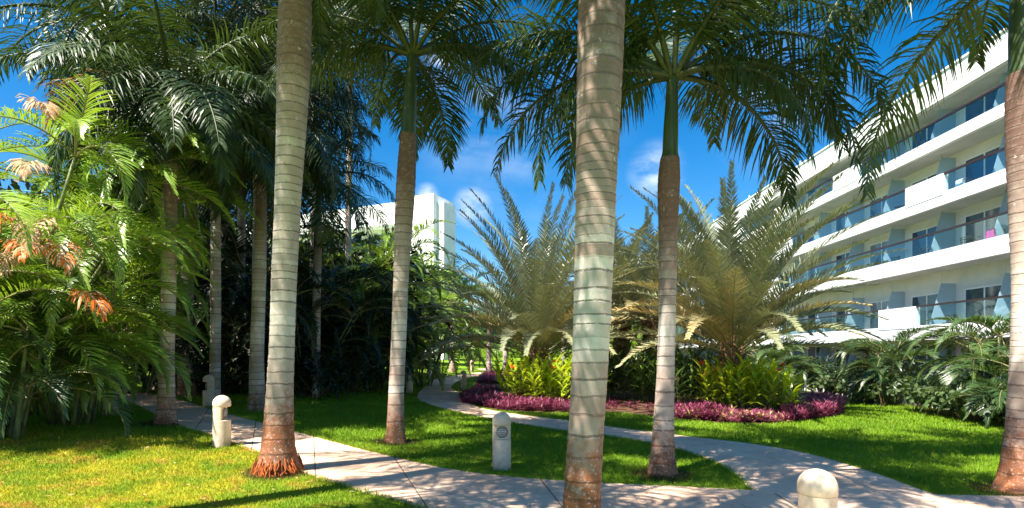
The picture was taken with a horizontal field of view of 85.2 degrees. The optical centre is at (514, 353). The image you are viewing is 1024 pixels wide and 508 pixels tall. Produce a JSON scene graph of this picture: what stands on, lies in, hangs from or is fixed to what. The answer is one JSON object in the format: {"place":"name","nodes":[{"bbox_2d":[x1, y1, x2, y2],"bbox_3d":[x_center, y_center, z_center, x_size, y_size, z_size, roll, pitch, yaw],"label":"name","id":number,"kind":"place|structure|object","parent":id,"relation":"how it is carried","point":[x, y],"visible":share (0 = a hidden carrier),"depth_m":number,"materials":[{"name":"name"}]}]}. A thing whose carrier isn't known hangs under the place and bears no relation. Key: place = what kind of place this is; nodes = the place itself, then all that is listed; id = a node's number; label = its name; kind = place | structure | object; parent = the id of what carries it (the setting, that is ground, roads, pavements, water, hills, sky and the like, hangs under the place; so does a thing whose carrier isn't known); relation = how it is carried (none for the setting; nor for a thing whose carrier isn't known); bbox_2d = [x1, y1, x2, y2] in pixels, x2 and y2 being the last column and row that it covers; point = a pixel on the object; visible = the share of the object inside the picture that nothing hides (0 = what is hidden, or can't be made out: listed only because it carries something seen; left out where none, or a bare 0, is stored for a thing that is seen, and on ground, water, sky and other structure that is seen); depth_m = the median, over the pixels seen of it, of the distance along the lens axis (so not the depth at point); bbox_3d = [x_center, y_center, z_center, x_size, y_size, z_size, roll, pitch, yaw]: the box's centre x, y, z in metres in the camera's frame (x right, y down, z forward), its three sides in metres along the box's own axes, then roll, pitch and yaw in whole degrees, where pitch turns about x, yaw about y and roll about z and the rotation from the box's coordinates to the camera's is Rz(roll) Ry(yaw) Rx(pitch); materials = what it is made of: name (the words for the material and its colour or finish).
{"place":"outdoors","nodes":[
{"label":"outdoors","id":0,"kind":"place"},
{"bbox_2d":[0,0,1008,338],"label":"sky","id":1,"kind":"structure","parent":0,"point":[640,152],"materials":[{"name":"blue"}]},
{"bbox_2d":[0,357,1023,507],"bbox_3d":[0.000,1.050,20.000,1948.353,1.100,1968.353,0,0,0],"label":"ground","id":2,"kind":"structure","parent":0,"point":[462,366],"depth_m":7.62,"materials":[{"name":"green plant"}]},
{"bbox_2d":[0,271,171,440],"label":"areca palm","id":3,"kind":"object","parent":2,"relation":"on","point":[22,396],"visible":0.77,"depth_m":8.42,"materials":[{"name":"plant"}]},
{"bbox_2d":[0,169,202,367],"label":"broadleaf tree","id":4,"kind":"object","parent":2,"relation":"on","point":[15,185],"depth_m":18.60,"materials":[{"name":"green plant"}]},
{"bbox_2d":[0,188,215,426],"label":"areca palm","id":5,"kind":"object","parent":2,"relation":"on","point":[105,359],"visible":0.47,"depth_m":9.47,"materials":[{"name":"plant"}]},
{"bbox_2d":[0,73,246,428],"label":"areca palm","id":6,"kind":"object","parent":2,"relation":"on","point":[27,246],"visible":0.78,"depth_m":8.44,"materials":[{"name":"plant"}]},
{"bbox_2d":[5,190,243,395],"bbox_3d":[-11.128,-1.258,14.240,6.901,5.404,7.632,0,0,6],"label":"areca palm","id":7,"kind":"object","parent":2,"relation":"on","point":[197,277],"visible":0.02,"depth_m":15.51,"materials":[{"name":"plant"}]},
{"bbox_2d":[0,71,254,415],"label":"areca palm","id":8,"kind":"object","parent":2,"relation":"on","point":[35,406],"visible":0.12,"depth_m":10.94,"materials":[{"name":"plant"}]},
{"bbox_2d":[0,0,265,415],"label":"royal palm","id":9,"kind":"object","parent":2,"relation":"on","point":[49,14],"visible":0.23,"depth_m":10.95,"materials":[{"name":"green plant"}]},
{"bbox_2d":[0,109,267,367],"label":"areca palm","id":10,"kind":"object","parent":2,"relation":"on","point":[38,156],"visible":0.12,"depth_m":11.57,"materials":[{"name":"plant"}]},
{"bbox_2d":[62,235,245,393],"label":"areca palm","id":11,"kind":"object","parent":2,"relation":"on","point":[152,372],"visible":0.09,"depth_m":15.12,"materials":[{"name":"plant"}]},
{"bbox_2d":[0,0,312,425],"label":"royal palm","id":12,"kind":"object","parent":2,"relation":"on","point":[207,117],"visible":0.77,"depth_m":9.59,"materials":[{"name":"green plant"}]},
{"bbox_2d":[54,211,269,385],"bbox_3d":[-12.453,-1.611,20.443,7.668,6.005,8.480,0,0,-37],"label":"areca palm","id":13,"kind":"object","parent":2,"relation":"on","point":[227,282],"visible":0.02,"depth_m":18.51,"materials":[{"name":"plant"}]},
{"bbox_2d":[97,42,268,396],"bbox_3d":[-9.171,-3.260,15.395,5.548,9.038,5.855,0,0,28],"label":"areca palm","id":14,"kind":"object","parent":2,"relation":"on","point":[181,389],"visible":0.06,"depth_m":15.52,"materials":[{"name":"green plant"}]},
{"bbox_2d":[99,218,303,389],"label":"areca palm","id":15,"kind":"object","parent":2,"relation":"on","point":[247,276],"visible":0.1,"depth_m":16.96,"materials":[{"name":"plant"}]},
{"bbox_2d":[203,374,214,407],"bbox_3d":[-7.315,0.924,13.300,0.256,0.840,0.256,0,0,-35],"label":"bollard light","id":16,"kind":"object","parent":2,"relation":"on","point":[208,393],"visible":0.96,"depth_m":13.20,"materials":[{"name":"stone"}]},
{"bbox_2d":[102,0,327,396],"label":"royal palm","id":17,"kind":"object","parent":2,"relation":"on","point":[215,312],"visible":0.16,"depth_m":13.91,"materials":[{"name":"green plant"}]},
{"bbox_2d":[212,395,230,447],"bbox_3d":[-4.511,1.064,8.570,0.256,0.840,0.256,0,0,-8],"label":"bollard light","id":18,"kind":"object","parent":2,"relation":"on","point":[221,429],"visible":0.97,"depth_m":8.47,"materials":[{"name":"concrete"}]},
{"bbox_2d":[141,334,303,394],"bbox_3d":[-8.811,0.455,16.390,4.930,2.163,3.720,0,0,37],"label":"garden bush","id":19,"kind":"object","parent":2,"relation":"on","point":[203,368],"visible":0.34,"depth_m":15.95,"materials":[{"name":"green plant"}]},
{"bbox_2d":[181,166,273,321],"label":"royal palm","id":20,"kind":"object","parent":2,"relation":"on","point":[233,208],"visible":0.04,"depth_m":20.48,"materials":[{"name":"green plant"}]},
{"bbox_2d":[137,221,345,393],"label":"areca palm","id":21,"kind":"object","parent":2,"relation":"on","point":[234,299],"visible":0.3,"depth_m":15.56,"materials":[{"name":"plant"}]},
{"bbox_2d":[183,204,301,346],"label":"broadleaf tree","id":22,"kind":"object","parent":2,"relation":"on","point":[268,247],"visible":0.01,"depth_m":24.30,"materials":[{"name":"green plant"}]},
{"bbox_2d":[146,234,364,388],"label":"areca palm","id":23,"kind":"object","parent":2,"relation":"on","point":[225,332],"visible":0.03,"depth_m":20.13,"materials":[{"name":"plant"}]},
{"bbox_2d":[138,10,380,411],"bbox_3d":[-5.923,-2.930,13.377,5.230,8.690,5.559,0,0,22],"label":"royal palm","id":24,"kind":"object","parent":2,"relation":"on","point":[256,399],"visible":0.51,"depth_m":13.08,"materials":[{"name":"green plant"}]},
{"bbox_2d":[166,0,355,299],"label":"royal palm","id":25,"kind":"object","parent":2,"relation":"on","point":[250,16],"visible":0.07,"depth_m":14.29,"materials":[{"name":"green plant"}]},
{"bbox_2d":[206,75,320,389],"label":"royal palm","id":26,"kind":"object","parent":2,"relation":"on","point":[241,221],"visible":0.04,"depth_m":18.38,"materials":[{"name":"grey plant"}]},
{"bbox_2d":[148,0,394,182],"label":"royal palm","id":27,"kind":"object","parent":2,"relation":"on","point":[319,103],"visible":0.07,"depth_m":14.38,"materials":[{"name":"green plant"}]},
{"bbox_2d":[177,224,392,394],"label":"areca palm","id":28,"kind":"object","parent":2,"relation":"on","point":[353,273],"visible":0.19,"depth_m":18.18,"materials":[{"name":"plant"}]},
{"bbox_2d":[195,247,380,384],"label":"areca palm","id":29,"kind":"object","parent":2,"relation":"on","point":[246,287],"visible":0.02,"depth_m":18.84,"materials":[{"name":"plant"}]},
{"bbox_2d":[203,342,388,398],"bbox_3d":[-6.313,0.534,17.092,5.426,1.809,4.288,0,0,34],"label":"garden bush","id":30,"kind":"object","parent":2,"relation":"on","point":[334,367],"visible":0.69,"depth_m":16.60,"materials":[{"name":"green plant"}]},
{"bbox_2d":[199,13,395,384],"bbox_3d":[-8.074,-6.216,21.934,8.172,15.042,7.576,0,0,19],"label":"royal palm","id":31,"kind":"object","parent":2,"relation":"on","point":[363,145],"visible":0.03,"depth_m":22.27,"materials":[{"name":"green plant"}]},
{"bbox_2d":[248,213,377,306],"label":"broadleaf tree","id":32,"kind":"object","parent":2,"relation":"on","point":[357,236],"visible":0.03,"depth_m":23.51,"materials":[{"name":"green plant"}]},
{"bbox_2d":[207,241,421,401],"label":"areca palm","id":33,"kind":"object","parent":2,"relation":"on","point":[241,330],"visible":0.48,"depth_m":16.53,"materials":[{"name":"plant"}]},
{"bbox_2d":[241,0,391,477],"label":"royal palm","id":34,"kind":"object","parent":2,"relation":"on","point":[278,454],"visible":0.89,"depth_m":6.92,"materials":[{"name":"grey plant"}]},
{"bbox_2d":[240,127,394,397],"bbox_3d":[-6.218,-2.828,17.213,5.422,8.485,5.244,0,0,0],"label":"royal palm","id":35,"kind":"object","parent":2,"relation":"on","point":[319,230],"visible":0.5,"depth_m":16.88,"materials":[{"name":"green plant"}]},
{"bbox_2d":[232,279,407,394],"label":"areca palm","id":36,"kind":"object","parent":2,"relation":"on","point":[363,352],"visible":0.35,"depth_m":18.30,"materials":[{"name":"plant"}]},
{"bbox_2d":[233,263,438,392],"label":"areca palm","id":37,"kind":"object","parent":2,"relation":"on","point":[409,320],"visible":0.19,"depth_m":19.18,"materials":[{"name":"plant"}]},
{"bbox_2d":[249,193,455,359],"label":"white building","id":38,"kind":"structure","parent":2,"relation":"on","point":[433,206],"depth_m":62.89,"materials":[{"name":"white paint"}]},
{"bbox_2d":[267,231,443,391],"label":"areca palm","id":39,"kind":"object","parent":2,"relation":"on","point":[325,258],"visible":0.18,"depth_m":20.39,"materials":[{"name":"plant"}]},
{"bbox_2d":[270,0,449,388],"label":"royal palm","id":40,"kind":"object","parent":2,"relation":"on","point":[348,245],"visible":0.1,"depth_m":20.92,"materials":[{"name":"green plant"}]},
{"bbox_2d":[323,359,411,392],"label":"garden bush","id":41,"kind":"object","parent":2,"relation":"on","point":[383,370],"visible":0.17,"depth_m":19.68,"materials":[{"name":"green plant"}]},
{"bbox_2d":[300,250,438,369],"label":"areca palm","id":42,"kind":"object","parent":2,"relation":"on","point":[411,280],"visible":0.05,"depth_m":22.67,"materials":[{"name":"plant"}]},
{"bbox_2d":[307,281,458,390],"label":"areca palm","id":43,"kind":"object","parent":2,"relation":"on","point":[408,356],"visible":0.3,"depth_m":19.38,"materials":[{"name":"plant"}]},
{"bbox_2d":[338,226,442,344],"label":"broadleaf tree","id":44,"kind":"object","parent":2,"relation":"on","point":[415,255],"visible":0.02,"depth_m":26.09,"materials":[{"name":"green plant"}]},
{"bbox_2d":[321,233,462,384],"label":"areca palm","id":45,"kind":"object","parent":2,"relation":"on","point":[432,271],"visible":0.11,"depth_m":23.85,"materials":[{"name":"plant"}]},
{"bbox_2d":[299,218,509,390],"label":"areca palm","id":46,"kind":"object","parent":2,"relation":"on","point":[418,262],"visible":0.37,"depth_m":22.73,"materials":[{"name":"plant"}]},
{"bbox_2d":[243,0,576,443],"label":"royal palm","id":47,"kind":"object","parent":2,"relation":"on","point":[411,115],"visible":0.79,"depth_m":9.65,"materials":[{"name":"green plant"}]},
{"bbox_2d":[375,278,478,367],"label":"areca palm","id":48,"kind":"object","parent":2,"relation":"on","point":[453,296],"visible":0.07,"depth_m":30.04,"materials":[{"name":"plant"}]},
{"bbox_2d":[391,252,470,356],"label":"broadleaf tree","id":49,"kind":"object","parent":2,"relation":"on","point":[442,292],"visible":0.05,"depth_m":43.33,"materials":[{"name":"green plant"}]},
{"bbox_2d":[412,274,496,375],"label":"areca palm","id":50,"kind":"object","parent":2,"relation":"on","point":[462,352],"visible":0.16,"depth_m":30.97,"materials":[{"name":"plant"}]},
{"bbox_2d":[430,253,481,371],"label":"royal palm","id":51,"kind":"object","parent":2,"relation":"on","point":[451,367],"visible":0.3,"depth_m":35.79,"materials":[{"name":"green plant"}]},
{"bbox_2d":[492,412,510,470],"bbox_3d":[-0.181,1.225,7.670,0.256,0.840,0.256,0,0,-8],"label":"bollard light","id":52,"kind":"object","parent":2,"relation":"on","point":[501,446],"visible":0.98,"depth_m":7.58,"materials":[{"name":"stone"}]},
{"bbox_2d":[563,0,624,507],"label":"royal palm","id":53,"kind":"object","parent":2,"relation":"on","point":[600,39],"visible":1,"depth_m":4.02,"materials":[{"name":"grey plant"}]},
{"bbox_2d":[471,0,893,477],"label":"royal palm","id":54,"kind":"object","parent":2,"relation":"on","point":[756,75],"visible":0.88,"depth_m":7.22,"materials":[{"name":"green plant"}]},
{"bbox_2d":[636,28,1010,377],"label":"hotel building","id":55,"kind":"structure","parent":2,"relation":"on","point":[939,214],"depth_m":29.70,"materials":[{"name":"white paint"}]},
{"bbox_2d":[869,193,887,217],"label":"window","id":56,"kind":"structure","parent":55,"relation":"in","point":[876,209],"depth_m":34.74,"materials":[{"name":"blue glass"}]},
{"bbox_2d":[869,300,888,328],"bbox_3d":[22.660,-2.175,34.300,0.100,2.150,2.400,0,0,0],"label":"window","id":57,"kind":"structure","parent":55,"relation":"in","point":[878,305],"depth_m":34.93,"materials":[{"name":"blue glass"}]},
{"bbox_2d":[869,239,888,266],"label":"window","id":58,"kind":"structure","parent":55,"relation":"in","point":[876,258],"depth_m":34.74,"materials":[{"name":"blue glass"}]},
{"bbox_2d":[911,120,934,149],"bbox_3d":[22.660,-11.485,30.550,0.100,2.150,2.400,0,0,0],"label":"window","id":59,"kind":"structure","parent":55,"relation":"in","point":[926,133],"depth_m":30.90,"materials":[{"name":"blue glass"}]},
{"bbox_2d":[911,225,936,256],"bbox_3d":[22.660,-5.825,30.550,0.100,2.150,2.400,0,0,0],"label":"window","id":60,"kind":"structure","parent":55,"relation":"in","point":[917,244],"depth_m":30.96,"materials":[{"name":"blue glass"}]},
{"bbox_2d":[911,293,937,324],"bbox_3d":[22.660,-2.175,30.550,0.100,2.150,2.400,0,0,0],"label":"window","id":61,"kind":"structure","parent":55,"relation":"in","point":[925,312],"depth_m":30.68,"materials":[{"name":"blue glass"}]},
{"bbox_2d":[964,85,997,122],"bbox_3d":[22.660,-11.485,26.800,0.100,2.150,2.400,0,0,0],"label":"window","id":62,"kind":"structure","parent":55,"relation":"in","point":[986,103],"depth_m":27.07,"materials":[{"name":"blue glass"}]},
{"bbox_2d":[964,145,999,182],"bbox_3d":[22.660,-8.645,26.800,0.100,2.150,2.400,0,0,0],"label":"window","id":63,"kind":"structure","parent":55,"relation":"in","point":[984,167],"depth_m":27.05,"materials":[{"name":"blue glass"}]},
{"bbox_2d":[964,205,1000,243],"bbox_3d":[22.660,-5.825,26.800,0.100,2.150,2.400,0,0,0],"label":"window","id":64,"kind":"structure","parent":55,"relation":"in","point":[977,229],"depth_m":27.05,"materials":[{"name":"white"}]},
{"bbox_2d":[964,283,1001,321],"bbox_3d":[22.660,-2.175,26.800,0.100,2.150,2.400,0,0,0],"label":"window","id":65,"kind":"structure","parent":55,"relation":"in","point":[987,307],"depth_m":26.99,"materials":[{"name":"white"}]},
{"bbox_2d":[794,372,903,406],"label":"hedge","id":66,"kind":"object","parent":2,"relation":"on","point":[818,382],"visible":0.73,"depth_m":18.02,"materials":[{"name":"green plant"}]},
{"bbox_2d":[770,0,1023,495],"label":"royal palm","id":67,"kind":"object","parent":2,"relation":"on","point":[1009,477],"visible":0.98,"depth_m":6.52,"materials":[{"name":"green plant"}]},
{"bbox_2d":[889,377,1005,426],"bbox_3d":[10.732,1.139,13.076,1.544,0.972,5.436,0,0,6],"label":"hedge","id":68,"kind":"object","parent":2,"relation":"on","point":[921,391],"visible":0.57,"depth_m":13.75,"materials":[{"name":"green plant"}]},
{"bbox_2d":[935,344,1009,428],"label":"areca palm","id":69,"kind":"object","parent":2,"relation":"on","point":[997,383],"visible":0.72,"depth_m":12.11,"materials":[{"name":"plant"}]},
{"bbox_2d":[88,383,1023,507],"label":"path","id":70,"kind":"structure","parent":0,"point":[436,487],"depth_m":6.47,"materials":[{"name":"concrete"}]},
{"bbox_2d":[797,469,837,507],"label":"bollard light","id":71,"kind":"object","parent":70,"relation":"on","point":[817,488],"visible":1,"depth_m":3.81,"materials":[{"name":"stone"}]},
{"bbox_2d":[466,374,844,423],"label":"bed ground","id":72,"kind":"structure","parent":0,"point":[640,409],"depth_m":16.32,"materials":[{"name":"soil"}]},
{"bbox_2d":[447,286,515,371],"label":"royal palm","id":73,"kind":"object","parent":72,"relation":"on","point":[488,354],"visible":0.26,"depth_m":33.83,"materials":[{"name":"green plant"}]},
{"bbox_2d":[475,367,521,382],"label":"purple ground cover","id":74,"kind":"object","parent":72,"relation":"on","point":[487,376],"visible":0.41,"depth_m":28.48,"materials":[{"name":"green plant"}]},
{"bbox_2d":[457,383,569,411],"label":"purple ground cover","id":75,"kind":"object","parent":72,"relation":"on","point":[484,394],"visible":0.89,"depth_m":16.47,"materials":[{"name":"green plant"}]},
{"bbox_2d":[488,356,551,394],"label":"flowering ginger plant","id":76,"kind":"object","parent":72,"relation":"on","point":[498,371],"visible":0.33,"depth_m":18.63,"materials":[{"name":"green plant"}]},
{"bbox_2d":[497,348,565,397],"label":"flowering ginger plant","id":77,"kind":"object","parent":72,"relation":"on","point":[523,370],"visible":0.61,"depth_m":17.71,"materials":[{"name":"green plant"}]},
{"bbox_2d":[408,172,657,391],"bbox_3d":[0.809,-2.002,19.490,9.589,7.335,8.849,0,0,0],"label":"date palm","id":78,"kind":"object","parent":72,"relation":"on","point":[539,288],"visible":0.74,"depth_m":18.42,"materials":[{"name":"green plant"}]},
{"bbox_2d":[521,353,571,399],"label":"flowering ginger plant","id":79,"kind":"object","parent":72,"relation":"on","point":[562,387],"visible":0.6,"depth_m":16.76,"materials":[{"name":"green plant"}]},
{"bbox_2d":[533,352,619,397],"bbox_3d":[1.651,0.755,17.505,2.517,1.694,2.492,0,0,-42],"label":"flowering ginger plant","id":80,"kind":"object","parent":72,"relation":"on","point":[558,364],"visible":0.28,"depth_m":17.29,"materials":[{"name":"green plant"}]},
{"bbox_2d":[606,345,646,399],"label":"flowering ginger plant","id":81,"kind":"object","parent":72,"relation":"on","point":[612,360],"visible":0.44,"depth_m":19.75,"materials":[{"name":"green plant"}]},
{"bbox_2d":[553,212,703,388],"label":"date palm","id":82,"kind":"object","parent":72,"relation":"on","point":[635,241],"visible":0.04,"depth_m":23.80,"materials":[{"name":"green plant"}]},
{"bbox_2d":[608,343,656,399],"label":"flowering ginger plant","id":83,"kind":"object","parent":72,"relation":"on","point":[620,375],"visible":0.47,"depth_m":19.10,"materials":[{"name":"green plant"}]},
{"bbox_2d":[605,397,674,412],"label":"purple ground cover","id":84,"kind":"object","parent":72,"relation":"on","point":[611,402],"visible":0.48,"depth_m":16.02,"materials":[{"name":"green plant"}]},
{"bbox_2d":[565,198,722,394],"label":"date palm","id":85,"kind":"object","parent":72,"relation":"on","point":[652,274],"visible":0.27,"depth_m":20.55,"materials":[{"name":"green plant"}]},
{"bbox_2d":[615,347,685,401],"bbox_3d":[4.459,0.614,18.579,2.600,1.972,2.570,0,0,0],"label":"flowering ginger plant","id":86,"kind":"object","parent":72,"relation":"on","point":[642,379],"visible":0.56,"depth_m":18.34,"materials":[{"name":"green plant"}]},
{"bbox_2d":[641,347,713,402],"bbox_3d":[5.134,0.710,17.259,2.294,1.785,2.272,0,0,-38],"label":"flowering ginger plant","id":87,"kind":"object","parent":72,"relation":"on","point":[689,380],"visible":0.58,"depth_m":17.09,"materials":[{"name":"green plant"}]},
{"bbox_2d":[628,324,762,391],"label":"areca palm","id":88,"kind":"object","parent":72,"relation":"on","point":[697,351],"visible":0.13,"depth_m":23.73,"materials":[{"name":"plant"}]},
{"bbox_2d":[675,349,719,400],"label":"flowering ginger plant","id":89,"kind":"object","parent":72,"relation":"on","point":[708,359],"visible":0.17,"depth_m":17.61,"materials":[{"name":"green plant"}]},
{"bbox_2d":[690,355,757,408],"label":"flowering ginger plant","id":90,"kind":"object","parent":72,"relation":"on","point":[706,374],"visible":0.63,"depth_m":15.48,"materials":[{"name":"green plant"}]},
{"bbox_2d":[674,398,793,422],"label":"purple ground cover","id":91,"kind":"object","parent":72,"relation":"on","point":[743,415],"visible":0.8,"depth_m":13.12,"materials":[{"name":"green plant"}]},
{"bbox_2d":[706,352,783,410],"bbox_3d":[6.235,0.777,15.237,2.240,1.651,2.039,0,0,17],"label":"flowering ginger plant","id":92,"kind":"object","parent":72,"relation":"on","point":[773,374],"visible":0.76,"depth_m":14.97,"materials":[{"name":"green plant"}]},
{"bbox_2d":[610,148,907,409],"bbox_3d":[6.223,-1.825,15.767,8.206,6.986,8.414,0,0,0],"label":"date palm","id":93,"kind":"object","parent":72,"relation":"on","point":[739,313],"visible":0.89,"depth_m":14.58,"materials":[{"name":"green plant"}]},
{"bbox_2d":[745,353,794,403],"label":"flowering ginger plant","id":94,"kind":"object","parent":72,"relation":"on","point":[782,367],"visible":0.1,"depth_m":17.54,"materials":[{"name":"green plant"}]},
{"bbox_2d":[740,356,812,411],"bbox_3d":[7.147,0.840,15.398,2.082,1.526,2.119,0,0,36],"label":"flowering ginger plant","id":95,"kind":"object","parent":72,"relation":"on","point":[787,385],"visible":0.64,"depth_m":15.02,"materials":[{"name":"green plant"}]},
{"bbox_2d":[746,332,808,364],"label":"areca palm","id":96,"kind":"object","parent":72,"relation":"on","point":[789,337],"visible":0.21,"depth_m":24.18,"materials":[{"name":"plant"}]},
{"bbox_2d":[746,345,826,392],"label":"areca palm","id":97,"kind":"object","parent":72,"relation":"on","point":[798,367],"visible":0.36,"depth_m":20.51,"materials":[{"name":"plant"}]},
{"bbox_2d":[778,389,848,420],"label":"purple ground cover","id":98,"kind":"object","parent":72,"relation":"on","point":[822,403],"visible":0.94,"depth_m":14.12,"materials":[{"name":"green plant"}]},
{"bbox_2d":[417,369,982,503],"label":"path","id":99,"kind":"structure","parent":0,"point":[752,464],"depth_m":8.10,"materials":[{"name":"concrete"}]},
{"bbox_2d":[641,362,956,413],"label":"bed ground","id":100,"kind":"structure","parent":0,"point":[893,404],"depth_m":16.92,"materials":[{"name":"brown soil"}]},
{"bbox_2d":[809,364,871,379],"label":"dark shrub","id":101,"kind":"object","parent":100,"relation":"on","point":[829,371],"visible":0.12,"depth_m":24.18,"materials":[{"name":"green plant"}]},
{"bbox_2d":[827,323,955,405],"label":"areca palm","id":102,"kind":"object","parent":100,"relation":"on","point":[883,365],"visible":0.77,"depth_m":17.43,"materials":[{"name":"plant"}]},
{"bbox_2d":[894,313,1009,419],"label":"areca palm","id":103,"kind":"object","parent":100,"relation":"on","point":[950,337],"visible":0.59,"depth_m":13.90,"materials":[{"name":"plant"}]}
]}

